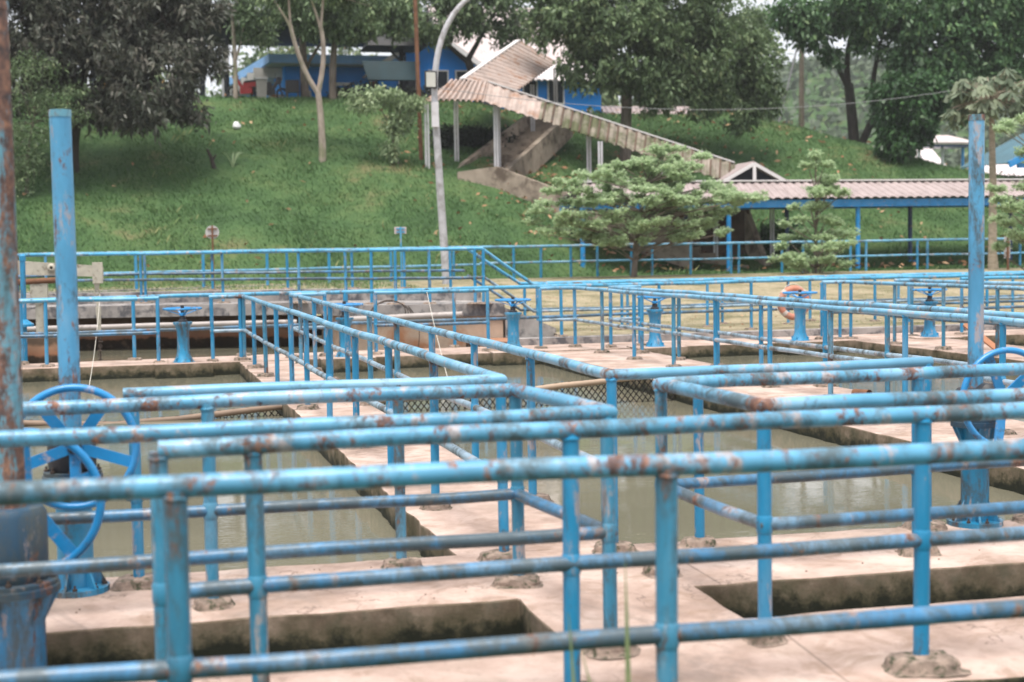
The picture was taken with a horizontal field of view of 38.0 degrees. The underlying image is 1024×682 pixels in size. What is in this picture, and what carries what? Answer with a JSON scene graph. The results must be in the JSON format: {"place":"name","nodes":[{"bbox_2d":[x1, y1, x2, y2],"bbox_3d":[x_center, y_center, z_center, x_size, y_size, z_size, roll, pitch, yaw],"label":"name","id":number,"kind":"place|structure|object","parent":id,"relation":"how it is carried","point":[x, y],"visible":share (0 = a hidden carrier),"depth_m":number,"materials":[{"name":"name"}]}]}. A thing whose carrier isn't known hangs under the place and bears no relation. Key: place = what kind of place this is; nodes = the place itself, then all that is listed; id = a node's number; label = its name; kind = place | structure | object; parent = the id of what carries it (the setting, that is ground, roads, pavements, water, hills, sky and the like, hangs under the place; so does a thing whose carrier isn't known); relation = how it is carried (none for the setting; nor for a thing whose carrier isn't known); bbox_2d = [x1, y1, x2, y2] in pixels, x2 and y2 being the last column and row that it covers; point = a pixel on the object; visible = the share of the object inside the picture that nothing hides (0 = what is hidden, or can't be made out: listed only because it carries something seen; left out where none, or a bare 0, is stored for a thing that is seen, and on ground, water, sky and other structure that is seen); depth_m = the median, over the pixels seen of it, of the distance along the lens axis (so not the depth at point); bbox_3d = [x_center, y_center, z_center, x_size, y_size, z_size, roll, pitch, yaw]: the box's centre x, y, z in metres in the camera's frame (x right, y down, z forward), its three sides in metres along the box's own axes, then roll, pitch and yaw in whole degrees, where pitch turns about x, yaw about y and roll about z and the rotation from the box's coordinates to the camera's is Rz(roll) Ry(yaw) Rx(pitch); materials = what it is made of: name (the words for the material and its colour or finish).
{"place":"outdoors","nodes":[
{"label":"outdoors","id":0,"kind":"place"},
{"bbox_2d":[155,360,213,378],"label":"path","id":1,"kind":"structure","parent":0,"point":[171,369],"depth_m":22.53,"materials":[{"name":"pink concrete"}]},
{"bbox_2d":[162,305,201,362],"bbox_3d":[-5.072,-0.108,22.901,0.604,0.892,0.604,-2,4,-13],"label":"valve pedestal","id":2,"kind":"object","parent":1,"relation":"on","point":[182,327],"visible":1,"depth_m":22.82,"materials":[{"name":"metal"}]},
{"bbox_2d":[317,316,321,334],"bbox_3d":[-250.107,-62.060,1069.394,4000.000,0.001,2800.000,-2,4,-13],"label":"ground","id":3,"kind":"structure","parent":0,"point":[319,331],"depth_m":55.88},
{"bbox_2d":[702,44,1023,167],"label":"wood","id":4,"kind":"object","parent":3,"relation":"on","point":[866,64],"visible":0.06,"depth_m":236.54,"materials":[{"name":"green plant"}]},
{"bbox_2d":[317,355,376,372],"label":"path","id":5,"kind":"structure","parent":0,"point":[338,364],"depth_m":23.08,"materials":[{"name":"pink concrete"}]},
{"bbox_2d":[335,301,362,356],"bbox_3d":[-2.645,-0.184,23.496,0.604,0.892,0.604,-2,4,-13],"label":"valve pedestal","id":6,"kind":"object","parent":5,"relation":"on","point":[340,320],"visible":0.55,"depth_m":23.42,"materials":[{"name":"metal"}]},
{"bbox_2d":[240,361,600,557],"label":"path","id":7,"kind":"structure","parent":0,"point":[471,518],"depth_m":10.54,"materials":[{"name":"beige concrete"}]},
{"bbox_2d":[110,294,525,591],"bbox_3d":[-2.783,0.264,15.510,2.261,1.049,15.924,-2,4,-13],"label":"pipe railing","id":8,"kind":"object","parent":7,"relation":"on","point":[140,579],"visible":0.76,"depth_m":8.47,"materials":[{"name":"metal"}]},
{"bbox_2d":[285,292,947,553],"bbox_3d":[-0.522,0.180,16.255,2.298,1.050,16.089,-2,4,-15],"label":"pipe railing","id":9,"kind":"object","parent":7,"relation":"on","point":[700,538],"visible":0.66,"depth_m":8.89,"materials":[{"name":"metal"}]},
{"bbox_2d":[487,348,544,365],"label":"path","id":10,"kind":"structure","parent":0,"point":[500,358],"depth_m":23.92,"materials":[{"name":"pink concrete"}]},
{"bbox_2d":[495,297,530,346],"bbox_3d":[0.020,-0.284,24.391,0.604,0.892,0.604,-2,4,-13],"label":"valve pedestal","id":11,"kind":"object","parent":10,"relation":"on","point":[513,315],"visible":0.86,"depth_m":24.31,"materials":[{"name":"metal"}]},
{"bbox_2d":[8,0,1023,104],"label":"sky","id":12,"kind":"structure","parent":0,"point":[840,43],"materials":[{"name":"white"}]},
{"bbox_2d":[12,95,1023,287],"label":"hill","id":13,"kind":"structure","parent":0,"point":[112,145],"depth_m":55.46,"materials":[{"name":"plant"}]},
{"bbox_2d":[10,42,99,198],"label":"feathery shrub","id":14,"kind":"object","parent":13,"relation":"on","point":[25,165],"visible":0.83,"depth_m":52.15,"materials":[{"name":"green plant"}]},
{"bbox_2d":[6,0,238,172],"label":"mango tree","id":15,"kind":"object","parent":13,"relation":"on","point":[119,58],"visible":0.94,"depth_m":53.75,"materials":[{"name":"green plant"}]},
{"bbox_2d":[226,76,256,97],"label":"motorbike","id":16,"kind":"object","parent":13,"relation":"on","point":[246,87],"visible":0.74,"depth_m":66.00,"materials":[{"name":"metal"}]},
{"bbox_2d":[217,0,286,98],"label":"thin trunk tree","id":17,"kind":"object","parent":13,"relation":"on","point":[246,13],"visible":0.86,"depth_m":64.96,"materials":[{"name":"green plant"}]},
{"bbox_2d":[81,8,429,96],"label":"carport","id":18,"kind":"object","parent":13,"relation":"on","point":[285,38],"visible":0.07,"depth_m":72.14,"materials":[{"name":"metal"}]},
{"bbox_2d":[255,77,267,98],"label":"rubbish bin","id":19,"kind":"object","parent":13,"relation":"on","point":[261,86],"visible":0.93,"depth_m":65.64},
{"bbox_2d":[250,74,285,97],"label":"motorbike","id":20,"kind":"object","parent":13,"relation":"on","point":[270,89],"visible":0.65,"depth_m":66.79,"materials":[{"name":"metal"}]},
{"bbox_2d":[272,7,326,97],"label":"brown trunk tree","id":21,"kind":"object","parent":13,"relation":"on","point":[304,81],"visible":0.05,"depth_m":67.21,"materials":[{"name":"grey plant"}]},
{"bbox_2d":[229,54,398,98],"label":"blue building","id":22,"kind":"structure","parent":13,"relation":"on","point":[349,68],"depth_m":75.81,"materials":[{"name":"blue paint"}]},
{"bbox_2d":[233,0,394,161],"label":"pale barked tree","id":23,"kind":"object","parent":13,"relation":"on","point":[376,8],"visible":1,"depth_m":57.35,"materials":[{"name":"grey plant"}]},
{"bbox_2d":[270,0,423,98],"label":"bank top tree","id":24,"kind":"object","parent":13,"relation":"on","point":[396,25],"visible":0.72,"depth_m":65.01,"materials":[{"name":"green plant"}]},
{"bbox_2d":[11,46,741,112],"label":"trees","id":25,"kind":"object","parent":13,"relation":"on","point":[605,99],"visible":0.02,"depth_m":104.18,"materials":[{"name":"green plant"}]},
{"bbox_2d":[338,82,430,164],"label":"young tree","id":26,"kind":"object","parent":13,"relation":"on","point":[398,103],"visible":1,"depth_m":57.10,"materials":[{"name":"green plant"}]},
{"bbox_2d":[362,61,415,90],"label":"banner board","id":27,"kind":"object","parent":13,"relation":"on","point":[376,71],"visible":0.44,"depth_m":69.03,"materials":[{"name":"metal"}]},
{"bbox_2d":[360,31,426,91],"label":"black gazebo","id":28,"kind":"object","parent":13,"relation":"on","point":[386,46],"visible":0.41,"depth_m":70.30,"materials":[{"name":"metal"}]},
{"bbox_2d":[325,80,467,101],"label":"hedge","id":29,"kind":"object","parent":13,"relation":"on","point":[409,92],"visible":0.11,"depth_m":67.51,"materials":[{"name":"green plant"}]},
{"bbox_2d":[413,0,422,159],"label":"steel pole","id":30,"kind":"object","parent":13,"relation":"on","point":[417,67],"visible":0.73,"depth_m":58.70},
{"bbox_2d":[362,42,481,101],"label":"blue house","id":31,"kind":"structure","parent":13,"relation":"on","point":[452,65],"depth_m":76.35,"materials":[{"name":"paint"}]},
{"bbox_2d":[405,0,534,103],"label":"roadside tree","id":32,"kind":"object","parent":13,"relation":"on","point":[471,17],"visible":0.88,"depth_m":69.12,"materials":[{"name":"green plant"}]},
{"bbox_2d":[429,121,522,149],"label":"hedge","id":33,"kind":"object","parent":13,"relation":"on","point":[473,136],"visible":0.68,"depth_m":61.43,"materials":[{"name":"green plant"}]},
{"bbox_2d":[426,5,573,106],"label":"tiled house","id":34,"kind":"structure","parent":13,"relation":"on","point":[483,52],"depth_m":83.99,"materials":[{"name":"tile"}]},
{"bbox_2d":[22,93,1013,272],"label":"fallen leaves","id":35,"kind":"object","parent":13,"relation":"on","point":[670,268],"visible":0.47,"depth_m":58.29,"materials":[{"name":"brown plant"}]},
{"bbox_2d":[500,63,600,112],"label":"blue hut","id":36,"kind":"object","parent":13,"relation":"on","point":[543,85],"visible":0.18,"depth_m":72.83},
{"bbox_2d":[547,80,564,104],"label":"window","id":37,"kind":"structure","parent":36,"relation":"in","point":[561,94],"depth_m":72.72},
{"bbox_2d":[477,149,719,270],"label":"fallen leaves","id":38,"kind":"object","parent":13,"relation":"on","point":[612,252],"visible":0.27,"depth_m":55.63,"materials":[{"name":"brown plant"}]},
{"bbox_2d":[424,40,788,268],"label":"hillside stair","id":39,"kind":"object","parent":13,"relation":"on","point":[548,127],"visible":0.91,"depth_m":57.37,"materials":[{"name":"concrete"}]},
{"bbox_2d":[601,106,688,113],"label":"sheet roof hall","id":40,"kind":"structure","parent":13,"relation":"on","point":[613,109],"depth_m":89.92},
{"bbox_2d":[516,0,790,161],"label":"round tree","id":41,"kind":"object","parent":13,"relation":"on","point":[596,35],"visible":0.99,"depth_m":62.62,"materials":[{"name":"green plant"}]},
{"bbox_2d":[672,0,774,112],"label":"mound crest tree","id":42,"kind":"object","parent":13,"relation":"on","point":[756,15],"visible":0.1,"depth_m":72.33,"materials":[{"name":"green plant"}]},
{"bbox_2d":[480,238,1023,277],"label":"pipe railing","id":43,"kind":"object","parent":13,"relation":"on","point":[690,259],"visible":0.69,"depth_m":50.23,"materials":[{"name":"metal"}]},
{"bbox_2d":[757,217,809,252],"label":"bush","id":44,"kind":"object","parent":13,"relation":"on","point":[764,233],"visible":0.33,"depth_m":57.02,"materials":[{"name":"green plant"}]},
{"bbox_2d":[778,43,869,126],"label":"utility pole","id":45,"kind":"object","parent":13,"relation":"on","point":[801,90],"visible":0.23,"depth_m":76.64,"materials":[{"name":"grey"}]},
{"bbox_2d":[763,0,1023,144],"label":"multi stem tree","id":46,"kind":"object","parent":13,"relation":"on","point":[970,31],"visible":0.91,"depth_m":70.72,"materials":[{"name":"green plant"}]},
{"bbox_2d":[863,66,957,164],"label":"leafy shrub tree","id":47,"kind":"object","parent":13,"relation":"on","point":[905,125],"visible":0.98,"depth_m":66.36,"materials":[{"name":"green plant"}]},
{"bbox_2d":[917,135,968,168],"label":"garden shelter","id":48,"kind":"object","parent":13,"relation":"on","point":[945,139],"visible":0.28,"depth_m":92.53,"materials":[{"name":"metal"}]},
{"bbox_2d":[961,133,1023,167],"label":"blue shelter","id":49,"kind":"object","parent":13,"relation":"on","point":[1005,154],"visible":0.59,"depth_m":67.98,"materials":[{"name":"paint"}]},
{"bbox_2d":[966,164,1023,175],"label":"white roof shed","id":50,"kind":"structure","parent":13,"relation":"on","point":[1006,169],"depth_m":95.24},
{"bbox_2d":[19,268,1023,315],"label":"lawn","id":51,"kind":"structure","parent":0,"point":[777,288],"depth_m":40.65,"materials":[{"name":"plant"}]},
{"bbox_2d":[19,279,465,293],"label":"kerb","id":52,"kind":"structure","parent":51,"relation":"on","point":[181,288],"depth_m":41.93,"materials":[{"name":"grey concrete"}]},
{"bbox_2d":[18,246,479,288],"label":"pipe railing","id":53,"kind":"object","parent":52,"relation":"on","point":[390,266],"visible":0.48,"depth_m":44.21,"materials":[{"name":"metal"}]},
{"bbox_2d":[424,0,469,283],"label":"street lamp","id":54,"kind":"object","parent":51,"relation":"on","point":[431,79],"visible":0.93,"depth_m":43.28,"materials":[{"name":"grey metal"}]},
{"bbox_2d":[440,88,947,109],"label":"overhead cable","id":55,"kind":"object","parent":54,"relation":"attached to","point":[687,109],"visible":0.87,"depth_m":47.91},
{"bbox_2d":[521,141,768,276],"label":"layered tree","id":56,"kind":"object","parent":51,"relation":"on","point":[666,202],"visible":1,"depth_m":46.52,"materials":[{"name":"green plant"}]},
{"bbox_2d":[766,148,860,273],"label":"layered tree","id":57,"kind":"object","parent":51,"relation":"on","point":[821,258],"visible":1,"depth_m":48.13,"materials":[{"name":"green plant"}]},
{"bbox_2d":[940,68,1023,269],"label":"papaya tree","id":58,"kind":"object","parent":51,"relation":"on","point":[991,99],"visible":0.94,"depth_m":49.41,"materials":[{"name":"green plant"}]},
{"bbox_2d":[985,112,1023,269],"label":"layered tree","id":59,"kind":"object","parent":51,"relation":"on","point":[1011,204],"visible":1,"depth_m":44.38,"materials":[{"name":"green plant"}]},
{"bbox_2d":[22,335,1023,577],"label":"water","id":60,"kind":"structure","parent":0,"point":[636,510],"depth_m":11.80,"materials":[{"name":"liquid"}]},
{"bbox_2d":[19,254,33,360],"bbox_3d":[-8.154,-0.345,24.820,0.320,2.210,0.320,-2,4,-13],"label":"control post","id":61,"kind":"object","parent":60,"relation":"in","point":[26,322],"visible":0.69,"depth_m":24.76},
{"bbox_2d":[27,338,57,363],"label":"concrete pier","id":62,"kind":"structure","parent":60,"relation":"in","point":[36,351],"depth_m":25.20,"materials":[{"name":"concrete"}]},
{"bbox_2d":[18,261,103,360],"bbox_3d":[-8.070,-0.305,25.341,2.173,2.260,0.270,-2,4,-13],"label":"jib hoist","id":63,"kind":"object","parent":60,"relation":"in","point":[39,286],"visible":0.65,"depth_m":25.28,"materials":[{"name":"beige metal"}]},
{"bbox_2d":[23,405,281,425],"bbox_3d":[-4.737,1.019,16.769,4.310,0.473,0.139,-2,4,-12],"label":"netting baffle","id":64,"kind":"object","parent":60,"relation":"in","point":[240,411],"visible":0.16,"depth_m":17.03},
{"bbox_2d":[19,288,556,349],"bbox_3d":[-7.669,0.119,29.228,17.443,2.100,4.351,0,4,10],"label":"concrete channel","id":65,"kind":"object","parent":60,"relation":"in","point":[117,312],"visible":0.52,"depth_m":28.88,"materials":[{"name":"concrete"}]},
{"bbox_2d":[27,319,296,331],"bbox_3d":[-8.348,-0.250,27.969,8.552,0.160,0.110,-1,4,-2],"label":"water pipe","id":66,"kind":"object","parent":65,"relation":"attached to","point":[145,325],"visible":0.59,"depth_m":28.00,"materials":[{"name":"grey plastic"}]},
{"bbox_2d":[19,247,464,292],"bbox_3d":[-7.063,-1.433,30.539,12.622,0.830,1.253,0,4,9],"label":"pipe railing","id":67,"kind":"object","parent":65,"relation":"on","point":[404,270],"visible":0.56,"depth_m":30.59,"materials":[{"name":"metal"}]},
{"bbox_2d":[18,247,492,304],"bbox_3d":[-6.912,-1.262,29.571,14.092,1.050,0.936,1,4,22],"label":"pipe railing","id":68,"kind":"object","parent":65,"relation":"on","point":[345,278],"visible":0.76,"depth_m":28.53,"materials":[{"name":"metal"}]},
{"bbox_2d":[349,311,462,320],"bbox_3d":[-1.943,-0.437,26.903,2.112,0.180,0.114,-1,4,5],"label":"water pipe","id":69,"kind":"object","parent":65,"relation":"attached to","point":[410,316],"visible":0.67,"depth_m":26.84,"materials":[{"name":"grey plastic"}]},
{"bbox_2d":[381,378,675,411],"bbox_3d":[0.208,0.730,17.784,3.911,0.621,0.083,-2,4,-13],"label":"netting baffle","id":70,"kind":"object","parent":60,"relation":"in","point":[555,387],"visible":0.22,"depth_m":17.91,"materials":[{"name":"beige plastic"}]},
{"bbox_2d":[22,329,1023,381],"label":"path","id":71,"kind":"structure","parent":0,"point":[126,369],"depth_m":23.93,"materials":[{"name":"pink concrete"}]},
{"bbox_2d":[19,296,164,366],"bbox_3d":[-7.748,-0.097,22.295,4.997,1.048,0.258,-2,4,-16],"label":"pipe railing","id":72,"kind":"object","parent":71,"relation":"on","point":[45,335],"visible":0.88,"depth_m":22.67,"materials":[{"name":"metal"}]},
{"bbox_2d":[373,288,494,354],"bbox_3d":[-1.286,-0.318,24.198,2.098,1.042,0.256,-2,4,-12],"label":"pipe railing","id":73,"kind":"object","parent":71,"relation":"on","point":[377,325],"visible":0.78,"depth_m":24.18,"materials":[{"name":"metal"}]},
{"bbox_2d":[20,272,1023,364],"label":"pipe railing","id":74,"kind":"object","parent":71,"relation":"on","point":[751,310],"visible":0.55,"depth_m":25.81,"materials":[{"name":"metal"}]},
{"bbox_2d":[776,283,811,321],"bbox_3d":[5.223,-0.710,27.537,0.716,0.716,0.126,-2,4,-13],"label":"lifebuoy","id":75,"kind":"object","parent":74,"relation":"hanging from","point":[785,313],"visible":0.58,"depth_m":27.47,"materials":[{"name":"plastic"}]},
{"bbox_2d":[519,324,1023,345],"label":"kerb","id":76,"kind":"structure","parent":71,"relation":"on","point":[667,337],"depth_m":26.70,"materials":[{"name":"grey concrete"}]},
{"bbox_2d":[954,276,1023,334],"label":"pipe railing","id":77,"kind":"object","parent":71,"relation":"on","point":[961,332],"visible":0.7,"depth_m":26.83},
{"bbox_2d":[46,520,1023,681],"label":"path","id":78,"kind":"structure","parent":0,"point":[109,626],"depth_m":7.15,"materials":[{"name":"beige concrete"}]},
{"bbox_2d":[0,0,104,669],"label":"tall valve","id":79,"kind":"object","parent":78,"relation":"on","point":[26,531],"visible":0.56,"depth_m":6.15,"materials":[{"name":"metal"}]},
{"bbox_2d":[23,109,139,598],"bbox_3d":[-2.205,0.064,7.475,0.628,2.446,0.464,-2,4,-13],"label":"tall valve","id":80,"kind":"object","parent":78,"relation":"on","point":[63,462],"visible":0.59,"depth_m":7.45,"materials":[{"name":"metal"}]},
{"bbox_2d":[0,383,640,659],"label":"pipe railing","id":81,"kind":"object","parent":78,"relation":"on","point":[211,557],"visible":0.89,"depth_m":6.49,"materials":[{"name":"metal"}]},
{"bbox_2d":[0,439,1023,681],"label":"pipe railing","id":82,"kind":"object","parent":78,"relation":"on","point":[666,634],"visible":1,"depth_m":4.80,"materials":[{"name":"metal"}]},
{"bbox_2d":[147,402,1023,681],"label":"pipe railing","id":83,"kind":"object","parent":78,"relation":"on","point":[257,585],"visible":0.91,"depth_m":5.87,"materials":[{"name":"metal"}]},
{"bbox_2d":[641,363,1023,647],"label":"pipe railing","id":84,"kind":"object","parent":78,"relation":"on","point":[764,523],"visible":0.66,"depth_m":6.95,"materials":[{"name":"metal"}]},
{"bbox_2d":[947,114,1023,528],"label":"tall valve","id":85,"kind":"object","parent":78,"relation":"on","point":[974,486],"visible":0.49,"depth_m":8.88,"materials":[{"name":"metal"}]},
{"bbox_2d":[568,563,630,681],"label":"weed tuft","id":86,"kind":"object","parent":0,"point":[627,664],"visible":1,"depth_m":4.62,"materials":[{"name":"plant"}]},
{"bbox_2d":[626,345,687,358],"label":"path","id":87,"kind":"structure","parent":0,"point":[665,350],"depth_m":24.38,"materials":[{"name":"pink concrete"}]},
{"bbox_2d":[637,296,666,346],"bbox_3d":[2.378,-0.342,24.713,0.604,0.892,0.604,-2,4,-13],"label":"valve pedestal","id":88,"kind":"object","parent":87,"relation":"on","point":[654,311],"visible":0.73,"depth_m":24.63,"materials":[{"name":"metal"}]},
{"bbox_2d":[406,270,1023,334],"bbox_3d":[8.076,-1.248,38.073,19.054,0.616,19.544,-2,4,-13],"label":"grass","id":89,"kind":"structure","parent":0,"point":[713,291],"depth_m":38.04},
{"bbox_2d":[517,299,1023,335],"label":"lawn","id":90,"kind":"structure","parent":0,"point":[736,321],"depth_m":30.15,"materials":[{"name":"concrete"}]},
{"bbox_2d":[467,250,1023,325],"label":"pipe railing","id":91,"kind":"object","parent":90,"relation":"on","point":[524,309],"visible":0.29,"depth_m":29.10,"materials":[{"name":"metal"}]},
{"bbox_2d":[481,248,1023,329],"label":"pipe railing","id":92,"kind":"object","parent":90,"relation":"on","point":[707,306],"visible":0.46,"depth_m":28.35,"materials":[{"name":"metal"}]},
{"bbox_2d":[541,349,1023,494],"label":"path","id":93,"kind":"structure","parent":0,"point":[1009,478],"depth_m":14.99,"materials":[{"name":"beige concrete"}]},
{"bbox_2d":[534,286,1023,523],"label":"pipe railing","id":94,"kind":"object","parent":93,"relation":"on","point":[830,355],"visible":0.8,"depth_m":17.69,"materials":[{"name":"metal"}]},
{"bbox_2d":[605,285,1023,392],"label":"pipe railing","id":95,"kind":"object","parent":93,"relation":"on","point":[761,338],"visible":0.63,"depth_m":18.55,"materials":[{"name":"metal"}]},
{"bbox_2d":[782,339,835,354],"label":"path","id":96,"kind":"structure","parent":0,"point":[818,341],"depth_m":25.17,"materials":[{"name":"pink concrete"}]},
{"bbox_2d":[782,289,817,340],"bbox_3d":[4.973,-0.443,25.643,0.604,0.892,0.604,-2,4,-13],"label":"valve pedestal","id":97,"kind":"object","parent":96,"relation":"on","point":[800,334],"visible":0.73,"depth_m":25.57,"materials":[{"name":"metal"}]},
{"bbox_2d":[775,65,1023,168],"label":"hills","id":98,"kind":"structure","parent":0,"point":[814,81],"depth_m":237.11,"materials":[{"name":"plant"}]},
{"bbox_2d":[908,335,963,339],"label":"path","id":99,"kind":"structure","parent":0,"point":[940,337],"depth_m":25.85,"materials":[{"name":"concrete"}]},
{"bbox_2d":[912,287,947,336],"bbox_3d":[7.345,-0.511,26.122,0.604,0.892,0.604,-2,4,-13],"label":"valve pedestal","id":100,"kind":"object","parent":99,"relation":"on","point":[929,329],"visible":0.87,"depth_m":26.05,"materials":[{"name":"metal"}]},
{"bbox_2d":[855,338,1023,363],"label":"path","id":101,"kind":"structure","parent":0,"point":[926,348],"depth_m":23.85,"materials":[{"name":"pink concrete"}]},
{"bbox_2d":[814,280,1023,356],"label":"pipe railing","id":102,"kind":"object","parent":101,"relation":"on","point":[996,288],"visible":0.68,"depth_m":24.43,"materials":[{"name":"metal"}]},
{"bbox_2d":[894,278,1023,343],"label":"pipe railing","id":103,"kind":"object","parent":101,"relation":"on","point":[913,280],"visible":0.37,"depth_m":25.66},
{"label":"path","id":104,"kind":"structure","parent":0,"visible":0},
{"bbox_2d":[555,178,1023,270],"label":"covered walkway","id":105,"kind":"structure","parent":104,"relation":"on","point":[909,194],"depth_m":54.42,"materials":[{"name":"beige paint"}]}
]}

